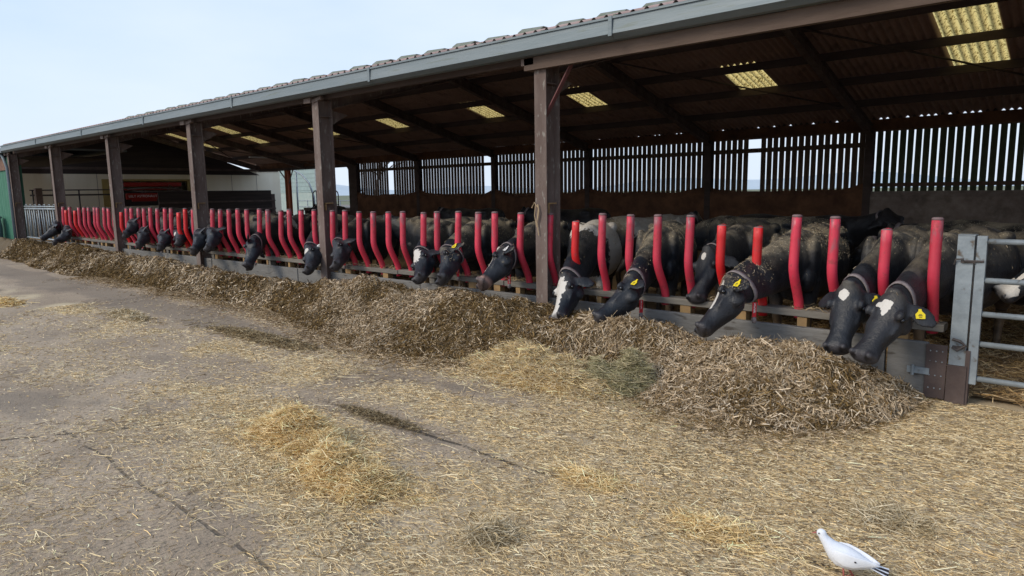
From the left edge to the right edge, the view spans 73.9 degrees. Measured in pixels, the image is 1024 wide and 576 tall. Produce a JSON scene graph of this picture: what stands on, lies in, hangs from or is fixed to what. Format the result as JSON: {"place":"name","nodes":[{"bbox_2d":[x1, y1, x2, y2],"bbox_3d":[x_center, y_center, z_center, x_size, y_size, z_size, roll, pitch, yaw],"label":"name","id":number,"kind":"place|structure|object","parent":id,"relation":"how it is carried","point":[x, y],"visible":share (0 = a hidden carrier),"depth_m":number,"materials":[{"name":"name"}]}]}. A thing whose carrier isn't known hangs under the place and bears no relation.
{"place":"outdoors","nodes":[
{"label":"outdoors","id":0,"kind":"place"},
{"bbox_2d":[279,169,315,214],"bbox_3d":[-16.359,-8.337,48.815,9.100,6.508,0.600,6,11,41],"label":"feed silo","id":1,"kind":"object","parent":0,"point":[304,192],"visible":0.1,"depth_m":47.27,"materials":[{"name":"white metal"}]},
{"bbox_2d":[304,208,349,214],"bbox_3d":[-8.701,-3.490,33.702,5.200,0.950,0.350,6,11,41],"label":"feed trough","id":2,"kind":"object","parent":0,"point":[306,210],"visible":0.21,"depth_m":34.94,"materials":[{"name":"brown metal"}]},
{"bbox_2d":[0,258,1023,575],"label":"yard","id":3,"kind":"structure","parent":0,"point":[48,290],"depth_m":4.22,"materials":[{"name":"concrete"}]},
{"bbox_2d":[0,216,3,236],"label":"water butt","id":4,"kind":"object","parent":3,"relation":"on","point":[1,230],"visible":0.62,"depth_m":22.60,"materials":[{"name":"green plastic"}]},
{"bbox_2d":[0,295,39,307],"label":"straw heap","id":5,"kind":"object","parent":3,"relation":"on","point":[6,301],"visible":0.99,"depth_m":10.61,"materials":[{"name":"beige plant"}]},
{"bbox_2d":[24,204,56,242],"bbox_3d":[-13.809,-1.739,20.139,3.586,1.468,0.130,6,11,41],"label":"headlock barrier","id":6,"kind":"object","parent":3,"relation":"on","point":[31,209],"visible":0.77,"depth_m":20.37,"materials":[{"name":"silver metal"}]},
{"bbox_2d":[0,148,126,238],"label":"green shed","id":7,"kind":"structure","parent":3,"relation":"on","point":[7,216],"depth_m":22.38,"materials":[{"name":"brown metal"}]},
{"bbox_2d":[96,307,162,323],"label":"straw heap","id":8,"kind":"object","parent":3,"relation":"on","point":[134,315],"visible":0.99,"depth_m":9.30,"materials":[{"name":"beige plant"}]},
{"bbox_2d":[181,319,367,361],"bbox_3d":[-2.981,0.544,7.927,3.808,0.134,0.556,6,10,38],"label":"straw heap","id":9,"kind":"object","parent":3,"relation":"on","point":[255,335],"visible":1,"depth_m":7.75,"materials":[{"name":"brown plant"}]},
{"bbox_2d":[202,399,388,468],"bbox_3d":[-1.442,0.899,4.593,1.825,0.343,0.805,6,11,41],"label":"straw heap","id":10,"kind":"object","parent":3,"relation":"on","point":[294,429],"visible":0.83,"depth_m":4.48,"materials":[{"name":"beige plant"}]},
{"bbox_2d":[263,435,445,526],"bbox_3d":[-0.981,1.000,3.934,1.390,0.311,0.757,5,10,35],"label":"straw heap","id":11,"kind":"object","parent":3,"relation":"on","point":[344,469],"visible":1,"depth_m":3.80,"materials":[{"name":"beige plant"}]},
{"bbox_2d":[315,397,450,438],"bbox_3d":[-1.030,0.945,5.054,1.502,0.062,0.292,6,11,41],"label":"straw heap","id":12,"kind":"object","parent":3,"relation":"on","point":[380,417],"visible":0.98,"depth_m":4.99,"materials":[{"name":"brown plant"}]},
{"bbox_2d":[0,236,939,490],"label":"silage","id":13,"kind":"object","parent":3,"relation":"on","point":[790,387],"visible":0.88,"depth_m":6.64,"materials":[{"name":"brown plant"}]},
{"bbox_2d":[436,510,543,561],"bbox_3d":[-0.134,1.162,3.259,0.484,0.139,0.444,-3,8,-13],"label":"straw heap","id":14,"kind":"object","parent":3,"relation":"on","point":[495,532],"visible":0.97,"depth_m":3.22,"materials":[{"name":"beige plant"}]},
{"bbox_2d":[61,206,947,399],"bbox_3d":[-4.587,-0.705,12.095,21.134,1.417,0.297,6,11,41],"label":"feed barrier","id":15,"kind":"object","parent":3,"relation":"on","point":[920,366],"visible":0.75,"depth_m":7.12,"materials":[{"name":"red metal"}]},
{"bbox_2d":[75,236,941,323],"bbox_3d":[-4.537,-0.611,12.158,20.986,0.086,0.238,6,11,41],"label":"feed barrier rail","id":16,"kind":"object","parent":15,"relation":"on","point":[478,275],"visible":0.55,"depth_m":9.59,"materials":[{"name":"grey metal"}]},
{"bbox_2d":[0,295,1023,575],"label":"loose straw","id":17,"kind":"object","parent":3,"relation":"on","point":[550,421],"visible":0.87,"depth_m":3.87,"materials":[{"name":"beige plant"}]},
{"bbox_2d":[420,336,700,422],"bbox_3d":[0.199,0.651,6.030,1.391,0.381,3.280,-8,11,-42],"label":"straw heap","id":18,"kind":"object","parent":3,"relation":"on","point":[528,365],"visible":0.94,"depth_m":5.80,"materials":[{"name":"beige plant"}]},
{"bbox_2d":[535,454,658,507],"bbox_3d":[0.438,1.072,3.903,0.806,0.135,0.504,6,11,41],"label":"straw heap","id":19,"kind":"object","parent":3,"relation":"on","point":[593,476],"visible":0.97,"depth_m":3.85,"materials":[{"name":"beige plant"}]},
{"bbox_2d":[580,346,660,409],"bbox_3d":[0.895,0.670,5.698,1.295,0.419,1.057,6,11,41],"label":"hay tuft","id":20,"kind":"object","parent":3,"relation":"on","point":[621,377],"visible":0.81,"depth_m":5.54,"materials":[{"name":"plant"}]},
{"bbox_2d":[641,497,819,575],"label":"straw heap","id":21,"kind":"object","parent":3,"relation":"on","point":[694,521],"visible":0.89,"depth_m":3.25,"materials":[{"name":"beige plant"}]},
{"bbox_2d":[812,528,888,575],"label":"pigeon","id":22,"kind":"object","parent":3,"relation":"on","point":[843,556],"visible":1,"depth_m":2.85,"materials":[{"name":"grey"}]},
{"bbox_2d":[797,492,979,551],"bbox_3d":[1.872,1.127,3.388,0.802,0.134,0.506,6,11,41],"label":"straw heap","id":23,"kind":"object","parent":3,"relation":"on","point":[871,508],"visible":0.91,"depth_m":3.36,"materials":[{"name":"beige plant"}]},
{"bbox_2d":[944,234,983,405],"bbox_3d":[3.387,0.242,5.091,0.186,1.282,0.167,6,11,41],"label":"gate post","id":24,"kind":"object","parent":3,"relation":"on","point":[957,377],"visible":0.98,"depth_m":5.08,"materials":[{"name":"silver metal"}]},
{"bbox_2d":[968,236,1023,387],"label":"field gate","id":25,"kind":"structure","parent":24,"relation":"attached to","point":[977,312],"depth_m":4.97,"materials":[{"name":"silver metal"}]},
{"bbox_2d":[0,0,1023,189],"label":"sky","id":26,"kind":"structure","parent":0,"point":[65,65],"materials":[{"name":"white"}]},
{"bbox_2d":[30,232,1023,403],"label":"barn floor","id":27,"kind":"structure","parent":0,"point":[592,298],"depth_m":9.16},
{"bbox_2d":[34,188,46,235],"bbox_3d":[-19.532,-3.096,28.203,0.240,2.050,0.240,6,11,41],"label":"wooden post","id":28,"kind":"object","parent":27,"relation":"on","point":[38,194],"visible":0.46,"depth_m":28.06,"materials":[{"name":"brown wood"}]},
{"bbox_2d":[39,210,85,240],"bbox_3d":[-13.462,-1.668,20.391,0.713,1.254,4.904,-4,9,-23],"label":"dairy cow","id":29,"kind":"object","parent":27,"relation":"on","point":[54,229],"visible":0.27,"depth_m":18.31},
{"bbox_2d":[29,189,109,232],"bbox_3d":[-18.809,-3.282,29.620,0.070,1.995,3.500,6,11,41],"label":"pipe railing","id":30,"kind":"object","parent":27,"relation":"on","point":[78,194],"visible":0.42,"depth_m":29.44,"materials":[{"name":"black metal"}]},
{"bbox_2d":[52,210,95,245],"bbox_3d":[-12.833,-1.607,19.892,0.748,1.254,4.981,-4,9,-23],"label":"dairy cow","id":31,"kind":"object","parent":27,"relation":"on","point":[65,235],"visible":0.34,"depth_m":17.99},
{"bbox_2d":[122,211,159,251],"bbox_3d":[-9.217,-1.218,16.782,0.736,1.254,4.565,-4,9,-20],"label":"dairy cow","id":32,"kind":"object","parent":27,"relation":"on","point":[132,227],"visible":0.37,"depth_m":14.95},
{"bbox_2d":[135,212,173,250],"bbox_3d":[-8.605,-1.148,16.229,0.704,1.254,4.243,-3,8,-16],"label":"dairy cow","id":33,"kind":"object","parent":27,"relation":"on","point":[143,236],"visible":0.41,"depth_m":14.60},
{"bbox_2d":[156,212,189,252],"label":"dairy cow","id":34,"kind":"object","parent":27,"relation":"on","point":[164,239],"visible":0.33,"depth_m":13.99},
{"bbox_2d":[159,207,192,213],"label":"dairy cow","id":35,"kind":"object","parent":27,"relation":"on","point":[175,210],"visible":0.09,"depth_m":24.29},
{"bbox_2d":[173,214,209,254],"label":"dairy cow","id":36,"kind":"object","parent":27,"relation":"on","point":[180,239],"visible":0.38,"depth_m":13.96},
{"bbox_2d":[187,209,226,256],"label":"dairy cow","id":37,"kind":"object","parent":27,"relation":"on","point":[189,211],"visible":0.03,"depth_m":18.21},
{"bbox_2d":[189,213,228,259],"bbox_3d":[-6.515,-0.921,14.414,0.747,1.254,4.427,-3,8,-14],"label":"dairy cow","id":38,"kind":"object","parent":27,"relation":"on","point":[198,236],"visible":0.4,"depth_m":12.58},
{"bbox_2d":[157,190,275,213],"bbox_3d":[-14.294,-3.846,33.466,0.150,1.850,5.800,6,11,41],"label":"board partition","id":39,"kind":"object","parent":27,"relation":"on","point":[255,200],"visible":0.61,"depth_m":33.66,"materials":[{"name":"black wood"}]},
{"bbox_2d":[203,213,244,260],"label":"dairy cow","id":40,"kind":"object","parent":27,"relation":"on","point":[213,239],"visible":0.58,"depth_m":13.64},
{"bbox_2d":[223,213,281,265],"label":"dairy cow","id":41,"kind":"object","parent":27,"relation":"on","point":[253,223],"visible":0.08,"depth_m":14.72},
{"bbox_2d":[243,211,295,261],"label":"dairy cow","id":42,"kind":"object","parent":27,"relation":"on","point":[255,213],"visible":0.12,"depth_m":16.59},
{"bbox_2d":[242,214,311,270],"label":"dairy cow","id":43,"kind":"object","parent":27,"relation":"on","point":[255,244],"visible":0.51,"depth_m":12.30},
{"bbox_2d":[279,170,292,213],"bbox_3d":[-11.582,-4.627,35.177,1.272,2.872,0.220,6,11,41],"label":"steel post","id":44,"kind":"object","parent":27,"relation":"on","point":[287,175],"visible":0.79,"depth_m":35.01,"materials":[{"name":"brown metal"}]},
{"bbox_2d":[283,213,341,269],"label":"dairy cow","id":45,"kind":"object","parent":27,"relation":"on","point":[303,265],"visible":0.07,"depth_m":13.99},
{"bbox_2d":[309,205,348,214],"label":"dairy cow","id":46,"kind":"object","parent":27,"relation":"on","point":[340,209],"visible":0.09,"depth_m":22.41},
{"bbox_2d":[302,215,362,274],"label":"dairy cow","id":47,"kind":"object","parent":27,"relation":"on","point":[312,257],"visible":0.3,"depth_m":10.37},
{"bbox_2d":[329,215,399,278],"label":"dairy cow","id":48,"kind":"object","parent":27,"relation":"on","point":[341,252],"visible":0.57,"depth_m":11.02},
{"bbox_2d":[382,214,474,287],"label":"dairy cow","id":49,"kind":"object","parent":27,"relation":"on","point":[413,230],"visible":0.17,"depth_m":11.54},
{"bbox_2d":[410,217,479,286],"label":"dairy cow","id":50,"kind":"object","parent":27,"relation":"on","point":[424,263],"visible":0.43,"depth_m":8.84},
{"bbox_2d":[433,206,504,219],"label":"dairy cow","id":51,"kind":"object","parent":27,"relation":"on","point":[446,213],"visible":0.27,"depth_m":16.84},
{"bbox_2d":[435,217,515,292],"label":"dairy cow","id":52,"kind":"object","parent":27,"relation":"on","point":[452,256],"visible":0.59,"depth_m":9.09},
{"bbox_2d":[0,0,1023,303],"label":"cattle barn","id":53,"kind":"structure","parent":27,"relation":"on","point":[562,106],"depth_m":16.32,"materials":[{"name":"brown metal"}]},
{"bbox_2d":[476,220,569,293],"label":"dairy cow","id":54,"kind":"object","parent":27,"relation":"on","point":[504,262],"visible":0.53,"depth_m":7.85},
{"bbox_2d":[515,206,610,232],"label":"dairy cow","id":55,"kind":"object","parent":27,"relation":"on","point":[583,215],"visible":0.26,"depth_m":15.26},
{"bbox_2d":[548,219,621,320],"bbox_3d":[0.936,-0.161,8.276,0.706,1.267,3.175,1,8,12],"label":"dairy cow","id":56,"kind":"object","parent":27,"relation":"on","point":[575,278],"visible":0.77,"depth_m":7.59},
{"bbox_2d":[592,220,697,323],"bbox_3d":[1.626,-0.093,7.700,0.706,1.273,3.120,2,9,22],"label":"dairy cow","id":57,"kind":"object","parent":27,"relation":"on","point":[638,281],"visible":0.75,"depth_m":7.13},
{"bbox_2d":[606,211,705,289],"bbox_3d":[2.311,-0.556,10.832,2.685,1.279,0.706,-7,10,-36],"label":"dairy cow","id":58,"kind":"object","parent":27,"relation":"on","point":[644,224],"visible":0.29,"depth_m":10.12},
{"bbox_2d":[686,220,781,319],"bbox_3d":[2.555,-0.100,7.698,0.706,1.257,3.014,4,9,31],"label":"dairy cow","id":59,"kind":"object","parent":27,"relation":"on","point":[739,243],"visible":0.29,"depth_m":6.88},
{"bbox_2d":[694,215,829,298],"bbox_3d":[3.316,-0.431,9.905,2.710,1.266,0.705,7,11,43],"label":"dairy cow","id":60,"kind":"object","parent":27,"relation":"on","point":[705,232],"visible":0.3,"depth_m":9.85},
{"bbox_2d":[694,222,851,337],"bbox_3d":[2.743,0.033,6.723,0.710,1.266,3.141,6,10,38],"label":"dairy cow","id":61,"kind":"object","parent":27,"relation":"on","point":[747,280],"visible":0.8,"depth_m":6.16},
{"bbox_2d":[737,208,903,253],"bbox_3d":[4.403,-0.491,9.871,0.755,1.358,2.719,-9,11,-44],"label":"dairy cow","id":62,"kind":"object","parent":27,"relation":"on","point":[860,229],"visible":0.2,"depth_m":9.37},
{"bbox_2d":[818,225,930,354],"bbox_3d":[3.452,0.095,6.243,0.756,1.259,2.935,5,10,36],"label":"dairy cow","id":63,"kind":"object","parent":27,"relation":"on","point":[851,298],"visible":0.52,"depth_m":5.41},
{"bbox_2d":[751,293,1023,407],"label":"straw bedding","id":64,"kind":"object","parent":27,"relation":"on","point":[930,340],"visible":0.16,"depth_m":6.69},
{"bbox_2d":[849,225,1022,364],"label":"dairy cow","id":65,"kind":"object","parent":27,"relation":"on","point":[896,308],"visible":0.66,"depth_m":5.25},
{"bbox_2d":[850,228,1023,332],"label":"dairy cow","id":66,"kind":"object","parent":27,"relation":"on","point":[855,254],"visible":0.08,"depth_m":7.48},
{"bbox_2d":[886,219,1023,318],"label":"dairy cow","id":67,"kind":"object","parent":27,"relation":"on","point":[962,224],"visible":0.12,"depth_m":7.76},
{"bbox_2d":[992,268,1023,303],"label":"dairy cow","id":68,"kind":"object","parent":27,"relation":"on","point":[1009,294],"visible":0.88,"depth_m":5.69},
{"bbox_2d":[336,172,1023,195],"bbox_3d":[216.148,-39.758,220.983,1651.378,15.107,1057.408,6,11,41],"label":"hills","id":69,"kind":"structure","parent":0,"point":[342,190],"depth_m":587.76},
{"bbox_2d":[337,186,1022,204],"bbox_3d":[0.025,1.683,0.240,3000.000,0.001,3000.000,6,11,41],"label":"ground","id":70,"kind":"structure","parent":0,"point":[346,197],"depth_m":286.32,"materials":[{"name":"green plant"}]},
{"label":"apron","id":71,"kind":"structure","parent":0,"visible":0},
{"bbox_2d":[21,166,281,235],"bbox_3d":[-18.326,-4.328,33.271,1.570,3.020,14.600,6,11,41],"label":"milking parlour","id":72,"kind":"object","parent":71,"relation":"on","point":[266,181],"visible":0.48,"depth_m":31.81,"materials":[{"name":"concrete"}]},
{"bbox_2d":[101,179,190,206],"bbox_3d":[-17.580,-4.622,32.952,0.060,1.270,4.020,6,11,41],"label":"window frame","id":73,"kind":"structure","parent":72,"relation":"in","point":[105,182],"depth_m":31.68,"materials":[{"name":"black metal"}]},
{"bbox_2d":[123,182,187,205],"bbox_3d":[-17.422,-4.570,33.103,0.708,1.120,3.200,6,11,41],"label":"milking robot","id":74,"kind":"object","parent":72,"relation":"attached to","point":[141,198],"visible":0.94,"depth_m":32.71,"materials":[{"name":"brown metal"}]},
{"bbox_2d":[293,170,315,213],"bbox_3d":[-11.272,-4.989,37.067,2.116,3.049,0.200,6,11,41],"label":"diagonal brace","id":75,"kind":"object","parent":71,"relation":"on","point":[302,175],"visible":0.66,"depth_m":37.44,"materials":[{"name":"grey metal"}]},
{"bbox_2d":[312,190,316,204],"bbox_3d":[-10.089,-4.175,35.536,1.060,1.830,0.060,6,11,41],"label":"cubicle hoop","id":76,"kind":"object","parent":71,"relation":"on","point":[316,197],"visible":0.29,"depth_m":35.66,"materials":[{"name":"grey metal"}]},
{"bbox_2d":[299,200,349,211],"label":"yard railing","id":77,"kind":"object","parent":71,"relation":"on","point":[307,206],"visible":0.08,"depth_m":40.09,"materials":[{"name":"grey metal"}]}
]}

